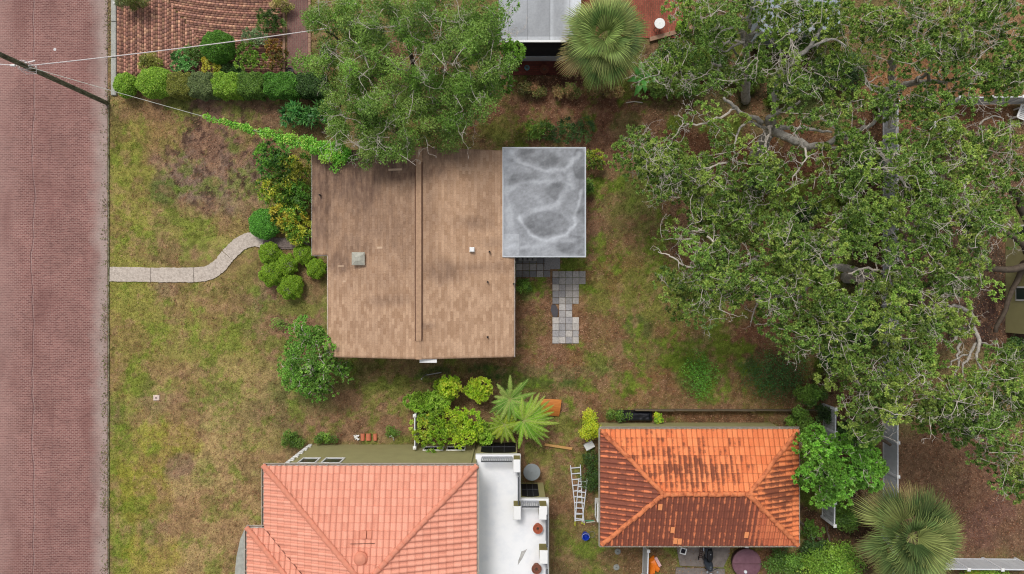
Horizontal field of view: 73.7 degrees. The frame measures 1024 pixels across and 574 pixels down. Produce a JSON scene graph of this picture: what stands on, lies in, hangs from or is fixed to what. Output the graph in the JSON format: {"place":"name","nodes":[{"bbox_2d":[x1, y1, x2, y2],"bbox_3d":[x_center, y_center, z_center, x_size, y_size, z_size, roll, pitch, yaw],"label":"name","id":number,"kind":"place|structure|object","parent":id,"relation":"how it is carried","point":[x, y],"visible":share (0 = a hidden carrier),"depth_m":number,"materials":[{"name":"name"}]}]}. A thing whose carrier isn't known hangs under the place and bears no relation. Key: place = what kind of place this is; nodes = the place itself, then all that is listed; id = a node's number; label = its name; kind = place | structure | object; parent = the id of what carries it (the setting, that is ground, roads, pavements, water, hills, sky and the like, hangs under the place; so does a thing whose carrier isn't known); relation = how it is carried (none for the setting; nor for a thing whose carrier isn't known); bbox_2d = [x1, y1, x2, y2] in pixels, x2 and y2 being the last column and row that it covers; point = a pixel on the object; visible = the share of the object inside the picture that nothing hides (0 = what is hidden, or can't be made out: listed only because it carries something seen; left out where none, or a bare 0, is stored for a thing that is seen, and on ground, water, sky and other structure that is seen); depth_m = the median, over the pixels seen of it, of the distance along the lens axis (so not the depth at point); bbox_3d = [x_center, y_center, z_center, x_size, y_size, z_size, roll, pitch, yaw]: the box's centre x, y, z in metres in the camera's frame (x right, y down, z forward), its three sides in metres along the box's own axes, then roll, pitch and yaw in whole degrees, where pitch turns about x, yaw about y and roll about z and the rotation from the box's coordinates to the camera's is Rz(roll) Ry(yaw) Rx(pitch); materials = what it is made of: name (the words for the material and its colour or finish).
{"place":"outdoors","nodes":[
{"label":"outdoors","id":0,"kind":"place"},
{"bbox_2d":[0,0,106,573],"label":"road","id":1,"kind":"structure","parent":0,"point":[53,249],"depth_m":37.32,"materials":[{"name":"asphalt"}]},
{"bbox_2d":[97,0,110,573],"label":"gutter debris","id":2,"kind":"object","parent":1,"relation":"on","point":[104,411],"visible":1,"depth_m":37.30,"materials":[{"name":"brown plant"}]},
{"bbox_2d":[109,232,263,281],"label":"path","id":3,"kind":"structure","parent":0,"point":[232,250],"depth_m":37.28,"materials":[{"name":"concrete"}]},
{"bbox_2d":[117,0,282,74],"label":"driveway","id":4,"kind":"structure","parent":0,"point":[155,25],"depth_m":37.30,"materials":[{"name":"brick"}]},
{"bbox_2d":[235,526,246,573],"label":"path","id":5,"kind":"structure","parent":0,"point":[239,567],"depth_m":37.28,"materials":[{"name":"concrete"}]},
{"bbox_2d":[287,0,307,73],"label":"path","id":6,"kind":"structure","parent":0,"point":[295,41],"depth_m":37.30,"materials":[{"name":"brick"}]},
{"bbox_2d":[499,0,580,60],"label":"house","id":7,"kind":"structure","parent":0,"point":[539,36],"depth_m":34.13,"materials":[{"name":"white paint"}]},
{"bbox_2d":[105,0,1023,573],"bbox_3d":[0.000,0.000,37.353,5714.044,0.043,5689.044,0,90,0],"label":"ground","id":8,"kind":"structure","parent":0,"point":[195,250],"depth_m":37.35,"materials":[{"name":"green plant"}]},
{"bbox_2d":[0,52,109,105],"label":"utility pole","id":9,"kind":"object","parent":8,"relation":"on","point":[22,63],"visible":1,"depth_m":32.29,"materials":[{"name":"brown wood"}]},
{"bbox_2d":[28,22,367,65],"bbox_3d":[-14.311,-11.461,32.030,15.876,2.042,0.040,-10,90,0],"label":"overhead cable","id":10,"kind":"object","parent":9,"relation":"attached to","point":[174,48],"visible":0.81,"depth_m":32.06,"materials":[{"name":"black rubber"}]},
{"bbox_2d":[108,95,109,573],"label":"kerb","id":11,"kind":"structure","parent":8,"relation":"on","point":[108,340],"depth_m":37.27,"materials":[{"name":"grey concrete"}]},
{"bbox_2d":[111,0,116,95],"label":"kerb","id":12,"kind":"structure","parent":8,"relation":"on","point":[113,40],"depth_m":37.21,"materials":[{"name":"concrete"}]},
{"bbox_2d":[112,72,137,98],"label":"round shrub","id":13,"kind":"object","parent":8,"relation":"on","point":[126,86],"visible":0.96,"depth_m":36.33,"materials":[{"name":"green plant"}]},
{"bbox_2d":[137,52,164,69],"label":"shrub","id":14,"kind":"object","parent":8,"relation":"on","point":[146,60],"visible":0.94,"depth_m":36.63,"materials":[{"name":"green plant"}]},
{"bbox_2d":[134,66,171,99],"bbox_3d":[-19.157,-10.937,36.609,2.148,1.487,1.763,0,90,0],"label":"round shrub","id":15,"kind":"object","parent":8,"relation":"on","point":[150,82],"visible":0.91,"depth_m":36.15,"materials":[{"name":"green plant"}]},
{"bbox_2d":[166,71,196,100],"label":"hedge shrub","id":16,"kind":"object","parent":8,"relation":"on","point":[178,80],"visible":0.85,"depth_m":36.08,"materials":[{"name":"green plant"}]},
{"bbox_2d":[170,48,197,71],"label":"shrub","id":17,"kind":"object","parent":8,"relation":"on","point":[181,60],"visible":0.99,"depth_m":36.61,"materials":[{"name":"green plant"}]},
{"bbox_2d":[186,71,220,101],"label":"hedge shrub","id":18,"kind":"object","parent":8,"relation":"on","point":[200,82],"visible":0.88,"depth_m":36.07,"materials":[{"name":"green plant"}]},
{"bbox_2d":[199,29,235,63],"bbox_3d":[-15.712,-12.791,36.452,1.879,1.800,1.865,0,90,0],"label":"round shrub","id":19,"kind":"object","parent":8,"relation":"on","point":[217,53],"visible":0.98,"depth_m":35.95,"materials":[{"name":"green plant"}]},
{"bbox_2d":[210,71,244,100],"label":"hedge shrub","id":20,"kind":"object","parent":8,"relation":"on","point":[224,84],"visible":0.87,"depth_m":36.07,"materials":[{"name":"green plant"}]},
{"bbox_2d":[233,41,267,70],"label":"shrub","id":21,"kind":"object","parent":8,"relation":"on","point":[251,58],"visible":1,"depth_m":36.31,"materials":[{"name":"green plant"}]},
{"bbox_2d":[236,71,270,100],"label":"hedge shrub","id":22,"kind":"object","parent":8,"relation":"on","point":[249,82],"visible":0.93,"depth_m":36.09,"materials":[{"name":"green plant"}]},
{"bbox_2d":[248,208,279,239],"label":"round shrub","id":23,"kind":"object","parent":8,"relation":"on","point":[260,226],"visible":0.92,"depth_m":36.38,"materials":[{"name":"green plant"}]},
{"bbox_2d":[254,6,286,33],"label":"shrub","id":24,"kind":"object","parent":8,"relation":"on","point":[268,14],"visible":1,"depth_m":36.50,"materials":[{"name":"green plant"}]},
{"bbox_2d":[258,241,282,263],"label":"ball shrub","id":25,"kind":"object","parent":8,"relation":"on","point":[274,253],"visible":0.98,"depth_m":36.54,"materials":[{"name":"green plant"}]},
{"bbox_2d":[258,261,283,287],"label":"ball shrub","id":26,"kind":"object","parent":8,"relation":"on","point":[266,272],"visible":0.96,"depth_m":36.52,"materials":[{"name":"green plant"}]},
{"bbox_2d":[252,139,293,179],"bbox_3d":[-12.794,-6.914,36.534,2.336,1.634,2.232,-42,90,0],"label":"croton","id":27,"kind":"object","parent":8,"relation":"on","point":[266,162],"visible":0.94,"depth_m":36.24,"materials":[{"name":"green plant"}]},
{"bbox_2d":[254,172,293,210],"bbox_3d":[-12.637,-5.146,36.509,2.087,1.672,2.038,-28,90,0],"label":"croton","id":28,"kind":"object","parent":8,"relation":"on","point":[272,192],"visible":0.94,"depth_m":36.11,"materials":[{"name":"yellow plant"}]},
{"bbox_2d":[262,38,289,69],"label":"shrub","id":29,"kind":"object","parent":8,"relation":"on","point":[279,50],"visible":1,"depth_m":36.55,"materials":[{"name":"brown plant"}]},
{"bbox_2d":[262,71,300,100],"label":"hedge shrub","id":30,"kind":"object","parent":8,"relation":"on","point":[284,82],"visible":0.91,"depth_m":36.09,"materials":[{"name":"green plant"}]},
{"bbox_2d":[202,112,360,173],"bbox_3d":[-11.162,-7.482,35.087,7.662,4.492,1.698,22,90,0],"label":"vine","id":31,"kind":"object","parent":8,"relation":"on","point":[341,155],"visible":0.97,"depth_m":33.72,"materials":[{"name":"green plant"}]},
{"bbox_2d":[275,253,298,276],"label":"ball shrub","id":32,"kind":"object","parent":8,"relation":"on","point":[284,261],"visible":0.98,"depth_m":36.54,"materials":[{"name":"green plant"}]},
{"bbox_2d":[269,202,309,236],"bbox_3d":[-11.985,-3.772,36.476,2.115,1.741,2.029,38,90,0],"label":"croton","id":33,"kind":"object","parent":8,"relation":"on","point":[282,219],"visible":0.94,"depth_m":36.15,"materials":[{"name":"yellow plant"}]},
{"bbox_2d":[277,274,303,299],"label":"ball shrub","id":34,"kind":"object","parent":8,"relation":"on","point":[289,290],"visible":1,"depth_m":36.58,"materials":[{"name":"green plant"}]},
{"bbox_2d":[271,152,311,188],"bbox_3d":[-11.706,-6.165,36.462,2.556,1.763,2.111,0,90,0],"label":"croton","id":35,"kind":"object","parent":8,"relation":"on","point":[290,172],"visible":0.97,"depth_m":36.02,"materials":[{"name":"green plant"}]},
{"bbox_2d":[281,429,305,450],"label":"shrub","id":36,"kind":"object","parent":8,"relation":"on","point":[290,436],"visible":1,"depth_m":36.65,"materials":[{"name":"green plant"}]},
{"bbox_2d":[278,99,312,127],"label":"philodendron","id":37,"kind":"object","parent":8,"relation":"on","point":[297,111],"visible":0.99,"depth_m":36.45,"materials":[{"name":"green plant"}]},
{"bbox_2d":[279,181,311,220],"bbox_3d":[-11.415,-4.652,36.543,2.076,1.603,2.030,-38,90,0],"label":"croton","id":38,"kind":"object","parent":8,"relation":"on","point":[298,193],"visible":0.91,"depth_m":36.12,"materials":[{"name":"green plant"}]},
{"bbox_2d":[283,219,311,246],"bbox_3d":[-11.463,-2.921,36.564,1.861,1.572,1.629,0,90,0],"label":"croton","id":39,"kind":"object","parent":8,"relation":"on","point":[302,230],"visible":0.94,"depth_m":36.27,"materials":[{"name":"green plant"}]},
{"bbox_2d":[293,243,314,264],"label":"ball shrub","id":40,"kind":"object","parent":8,"relation":"on","point":[302,254],"visible":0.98,"depth_m":36.53,"materials":[{"name":"green plant"}]},
{"bbox_2d":[295,71,329,99],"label":"hedge shrub","id":41,"kind":"object","parent":8,"relation":"on","point":[307,85],"visible":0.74,"depth_m":36.07,"materials":[{"name":"green plant"}]},
{"bbox_2d":[276,315,353,402],"bbox_3d":[-10.437,3.979,35.221,4.522,4.265,4.138,43,90,0],"label":"tree","id":42,"kind":"object","parent":8,"relation":"on","point":[314,368],"visible":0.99,"depth_m":34.67,"materials":[{"name":"green plant"}]},
{"bbox_2d":[305,257,326,279],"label":"ball shrub","id":43,"kind":"object","parent":8,"relation":"on","point":[316,268],"visible":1,"depth_m":36.55,"materials":[{"name":"green plant"}]},
{"bbox_2d":[301,98,333,129],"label":"philodendron","id":44,"kind":"object","parent":8,"relation":"on","point":[313,112],"visible":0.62,"depth_m":36.39,"materials":[{"name":"green plant"}]},
{"bbox_2d":[244,442,548,573],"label":"house","id":45,"kind":"structure","parent":8,"relation":"on","point":[474,508],"depth_m":31.21,"materials":[{"name":"tile"}]},
{"bbox_2d":[286,0,527,171],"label":"tree","id":46,"kind":"object","parent":8,"relation":"on","point":[372,129],"visible":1,"depth_m":30.52,"materials":[{"name":"green plant"}]},
{"bbox_2d":[402,390,427,412],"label":"lime shrub","id":47,"kind":"object","parent":8,"relation":"on","point":[416,399],"visible":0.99,"depth_m":36.12,"materials":[{"name":"green plant"}]},
{"bbox_2d":[409,406,458,452],"bbox_3d":[-4.107,7.489,36.148,2.783,2.389,2.534,0,90,0],"label":"lime shrub","id":48,"kind":"object","parent":8,"relation":"on","point":[430,433],"visible":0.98,"depth_m":35.49,"materials":[{"name":"green plant"}]},
{"bbox_2d":[419,389,454,416],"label":"lime shrub","id":49,"kind":"object","parent":8,"relation":"on","point":[434,398],"visible":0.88,"depth_m":36.05,"materials":[{"name":"green plant"}]},
{"bbox_2d":[432,374,463,398],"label":"lime shrub","id":50,"kind":"object","parent":8,"relation":"on","point":[449,387],"visible":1,"depth_m":35.60,"materials":[{"name":"green plant"}]},
{"bbox_2d":[312,147,585,362],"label":"house","id":51,"kind":"structure","parent":8,"relation":"on","point":[426,251],"depth_m":34.06,"materials":[{"name":"brown wood"}]},
{"bbox_2d":[442,406,483,449],"bbox_3d":[-2.596,7.367,36.152,2.337,2.383,2.224,0,90,0],"label":"lime shrub","id":52,"kind":"object","parent":8,"relation":"on","point":[467,422],"visible":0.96,"depth_m":35.45,"materials":[{"name":"green plant"}]},
{"bbox_2d":[463,376,492,403],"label":"lime shrub","id":53,"kind":"object","parent":8,"relation":"on","point":[475,387],"visible":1,"depth_m":35.93,"materials":[{"name":"green plant"}]},
{"bbox_2d":[469,419,496,445],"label":"lime shrub","id":54,"kind":"object","parent":8,"relation":"on","point":[486,435],"visible":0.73,"depth_m":35.92,"materials":[{"name":"green plant"}]},
{"bbox_2d":[476,0,526,93],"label":"tree","id":55,"kind":"object","parent":8,"relation":"on","point":[509,44],"visible":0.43,"depth_m":32.12,"materials":[{"name":"green plant"}]},
{"bbox_2d":[487,408,518,443],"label":"fern","id":56,"kind":"object","parent":8,"relation":"on","point":[502,424],"visible":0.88,"depth_m":35.75,"materials":[{"name":"green plant"}]},
{"bbox_2d":[489,375,535,421],"bbox_3d":[0.057,5.821,36.361,2.547,1.943,2.544,0,90,0],"label":"cycad","id":57,"kind":"object","parent":8,"relation":"on","point":[504,401],"visible":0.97,"depth_m":35.61,"materials":[{"name":"green plant"}]},
{"bbox_2d":[515,118,538,142],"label":"plant","id":58,"kind":"object","parent":8,"relation":"on","point":[529,130],"visible":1,"depth_m":36.66,"materials":[{"name":"green plant"}]},
{"bbox_2d":[517,80,547,98],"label":"shrub","id":59,"kind":"object","parent":8,"relation":"on","point":[535,88],"visible":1,"depth_m":36.74,"materials":[{"name":"brown plant"}]},
{"bbox_2d":[508,393,558,448],"bbox_3d":[1.113,6.945,36.265,2.669,2.141,2.942,0,90,0],"label":"tree fern","id":60,"kind":"object","parent":8,"relation":"on","point":[527,423],"visible":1,"depth_m":35.34,"materials":[{"name":"green plant"}]},
{"bbox_2d":[505,61,578,74],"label":"patio","id":61,"kind":"structure","parent":8,"relation":"on","point":[534,68],"depth_m":37.29,"materials":[{"name":"brick"}]},
{"bbox_2d":[516,257,585,342],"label":"paving","id":62,"kind":"structure","parent":8,"relation":"on","point":[565,287],"depth_m":37.30,"materials":[{"name":"grey concrete"}]},
{"bbox_2d":[548,117,574,143],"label":"plant","id":63,"kind":"object","parent":8,"relation":"on","point":[571,126],"visible":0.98,"depth_m":36.70,"materials":[{"name":"green plant"}]},
{"bbox_2d":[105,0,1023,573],"bbox_3d":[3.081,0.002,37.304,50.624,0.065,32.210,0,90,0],"label":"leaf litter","id":64,"kind":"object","parent":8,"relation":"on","point":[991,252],"visible":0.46,"depth_m":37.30,"materials":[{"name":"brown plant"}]},
{"bbox_2d":[552,81,582,100],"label":"shrub","id":65,"kind":"object","parent":8,"relation":"on","point":[570,90],"visible":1,"depth_m":36.73,"materials":[{"name":"brown plant"}]},
{"bbox_2d":[570,465,587,525],"bbox_3d":[3.637,11.347,37.190,0.946,0.200,3.333,0,90,0],"label":"ladder","id":66,"kind":"object","parent":8,"relation":"on","point":[576,507],"visible":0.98,"depth_m":37.21,"materials":[{"name":"metal"}]},
{"bbox_2d":[569,116,595,144],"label":"plant","id":67,"kind":"object","parent":8,"relation":"on","point":[580,122],"visible":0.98,"depth_m":36.64,"materials":[{"name":"green plant"}]},
{"bbox_2d":[578,449,597,491],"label":"shrub","id":68,"kind":"object","parent":8,"relation":"on","point":[592,480],"visible":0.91,"depth_m":36.77,"materials":[{"name":"green plant"}]},
{"bbox_2d":[578,407,601,441],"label":"shrub","id":69,"kind":"object","parent":8,"relation":"on","point":[587,429],"visible":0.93,"depth_m":36.05,"materials":[{"name":"yellow plant"}]},
{"bbox_2d":[586,148,605,170],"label":"shrub","id":70,"kind":"object","parent":8,"relation":"on","point":[590,154],"visible":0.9,"depth_m":36.37,"materials":[{"name":"green plant"}]},
{"bbox_2d":[557,0,650,91],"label":"palm tree","id":71,"kind":"object","parent":8,"relation":"on","point":[618,24],"visible":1,"depth_m":32.32,"materials":[{"name":"green plant"}]},
{"bbox_2d":[586,81,624,98],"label":"shrub","id":72,"kind":"object","parent":8,"relation":"on","point":[607,91],"visible":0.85,"depth_m":36.64,"materials":[{"name":"green plant"}]},
{"bbox_2d":[616,410,651,420],"bbox_3d":[6.681,7.028,37.111,1.968,0.438,0.623,0,90,0],"label":"tarpaulin","id":73,"kind":"object","parent":8,"relation":"on","point":[642,416],"visible":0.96,"depth_m":36.94,"materials":[{"name":"black plastic"}]},
{"bbox_2d":[628,61,660,95],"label":"banana plant","id":74,"kind":"object","parent":8,"relation":"on","point":[638,88],"visible":0.41,"depth_m":36.15,"materials":[{"name":"green plant"}]},
{"bbox_2d":[595,422,799,546],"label":"garage","id":75,"kind":"structure","parent":8,"relation":"on","point":[697,484],"depth_m":33.89,"materials":[{"name":"orange tile"}]},
{"bbox_2d":[679,349,723,400],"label":"weeds","id":76,"kind":"object","parent":8,"relation":"on","point":[701,371],"visible":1,"depth_m":36.80,"materials":[{"name":"green plant"}]},
{"bbox_2d":[675,547,729,573],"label":"patio","id":77,"kind":"structure","parent":8,"relation":"on","point":[720,558],"depth_m":37.30,"materials":[{"name":"concrete"}]},
{"bbox_2d":[634,409,820,410],"bbox_3d":[12.052,6.674,37.030,10.806,0.500,0.050,0,90,0],"label":"boundary board","id":78,"kind":"object","parent":8,"relation":"on","point":[719,409],"visible":0.8,"depth_m":36.97,"materials":[{"name":"brown wood"}]},
{"bbox_2d":[625,0,847,109],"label":"oak tree","id":79,"kind":"object","parent":8,"relation":"on","point":[814,13],"visible":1,"depth_m":30.42,"materials":[{"name":"green plant"}]},
{"bbox_2d":[731,547,760,573],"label":"spa tub","id":80,"kind":"object","parent":8,"relation":"on","point":[744,560],"visible":0.98,"depth_m":36.84,"materials":[{"name":"purple plastic"}]},
{"bbox_2d":[603,9,902,255],"bbox_3d":[11.282,-5.703,33.053,11.816,8.718,9.464,-29,90,0],"label":"oak tree","id":81,"kind":"object","parent":8,"relation":"on","point":[650,165],"visible":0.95,"depth_m":31.74,"materials":[{"name":"green plant"}]},
{"bbox_2d":[737,343,813,405],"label":"weeds","id":82,"kind":"object","parent":8,"relation":"on","point":[786,381],"visible":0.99,"depth_m":36.76,"materials":[{"name":"green plant"}]},
{"bbox_2d":[650,188,903,442],"bbox_3d":[13.393,-0.404,32.579,13.660,9.596,10.020,34,90,0],"label":"oak tree","id":83,"kind":"object","parent":8,"relation":"on","point":[807,255],"visible":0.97,"depth_m":30.16,"materials":[{"name":"green plant"}]},
{"bbox_2d":[760,547,807,573],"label":"shrub","id":84,"kind":"object","parent":8,"relation":"on","point":[780,558],"visible":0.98,"depth_m":36.28,"materials":[{"name":"green plant"}]},
{"bbox_2d":[746,0,839,46],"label":"shed","id":85,"kind":"structure","parent":8,"relation":"on","point":[754,26],"depth_m":34.97,"materials":[{"name":"blue metal"}]},
{"bbox_2d":[783,404,814,429],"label":"shrub","id":86,"kind":"object","parent":8,"relation":"on","point":[802,422],"visible":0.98,"depth_m":36.46,"materials":[{"name":"green plant"}]},
{"bbox_2d":[788,196,822,223],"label":"shrub","id":87,"kind":"object","parent":8,"relation":"on","point":[796,206],"visible":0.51,"depth_m":36.30,"materials":[{"name":"green plant"}]},
{"bbox_2d":[792,383,828,408],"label":"shrub","id":88,"kind":"object","parent":8,"relation":"on","point":[811,393],"visible":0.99,"depth_m":36.44,"materials":[{"name":"green plant"}]},
{"bbox_2d":[799,536,828,562],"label":"shrub","id":89,"kind":"object","parent":8,"relation":"on","point":[807,544],"visible":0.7,"depth_m":36.51,"materials":[{"name":"green plant"}]},
{"bbox_2d":[806,55,844,92],"bbox_3d":[16.784,-11.264,36.517,2.161,1.668,1.952,15,90,0],"label":"shrub","id":90,"kind":"object","parent":8,"relation":"on","point":[825,81],"visible":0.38,"depth_m":36.30,"materials":[{"name":"green plant"}]},
{"bbox_2d":[820,403,837,527],"bbox_3d":[16.963,9.473,36.520,0.170,1.620,6.284,1,90,0],"label":"vinyl fence","id":91,"kind":"object","parent":8,"relation":"on","point":[828,515],"visible":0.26,"depth_m":36.27,"materials":[{"name":"white paint"}]},
{"bbox_2d":[797,538,867,573],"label":"shrub","id":92,"kind":"object","parent":8,"relation":"on","point":[831,563],"visible":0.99,"depth_m":35.90,"materials":[{"name":"green plant"}]},
{"bbox_2d":[791,422,889,508],"bbox_3d":[15.813,8.693,34.401,5.217,5.920,4.376,0,90,0],"label":"tree","id":93,"kind":"object","parent":8,"relation":"on","point":[826,460],"visible":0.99,"depth_m":32.55,"materials":[{"name":"green plant"}]},
{"bbox_2d":[835,500,860,532],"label":"shrub","id":94,"kind":"object","parent":8,"relation":"on","point":[848,516],"visible":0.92,"depth_m":36.26,"materials":[{"name":"green plant"}]},
{"bbox_2d":[831,48,870,93],"bbox_3d":[18.103,-11.625,36.394,2.159,1.902,2.382,43,90,0],"label":"shrub","id":95,"kind":"object","parent":8,"relation":"on","point":[852,74],"visible":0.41,"depth_m":36.09,"materials":[{"name":"green plant"}]},
{"bbox_2d":[881,100,899,573],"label":"vinyl fence","id":96,"kind":"object","parent":8,"relation":"on","point":[890,455],"visible":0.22,"depth_m":36.51,"materials":[{"name":"white paint"}]},
{"bbox_2d":[849,479,966,573],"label":"palm tree","id":97,"kind":"object","parent":8,"relation":"on","point":[932,524],"visible":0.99,"depth_m":32.45,"materials":[{"name":"green plant"}]},
{"bbox_2d":[805,0,1023,154],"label":"oak tree","id":98,"kind":"object","parent":8,"relation":"on","point":[957,44],"visible":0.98,"depth_m":29.71,"materials":[{"name":"green plant"}]},
{"bbox_2d":[835,102,1023,337],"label":"oak tree","id":99,"kind":"object","parent":8,"relation":"on","point":[928,228],"visible":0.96,"depth_m":29.81,"materials":[{"name":"green plant"}]},
{"bbox_2d":[847,276,1023,504],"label":"oak tree","id":100,"kind":"object","parent":8,"relation":"on","point":[948,414],"visible":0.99,"depth_m":29.91,"materials":[{"name":"green plant"}]},
{"bbox_2d":[943,95,1023,105],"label":"vinyl fence","id":101,"kind":"object","parent":8,"relation":"on","point":[1018,100],"visible":0.48,"depth_m":36.52,"materials":[{"name":"white paint"}]},
{"bbox_2d":[944,557,1023,571],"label":"vinyl fence","id":102,"kind":"object","parent":8,"relation":"on","point":[983,563],"visible":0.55,"depth_m":36.46,"materials":[{"name":"white paint"}]},
{"bbox_2d":[581,0,682,37],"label":"patio","id":103,"kind":"structure","parent":0,"point":[650,12],"depth_m":37.28,"materials":[{"name":"brick"}]},
{"bbox_2d":[1005,204,1023,333],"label":"house","id":104,"kind":"structure","parent":0,"point":[1014,319],"depth_m":36.66,"materials":[{"name":"green paint"}]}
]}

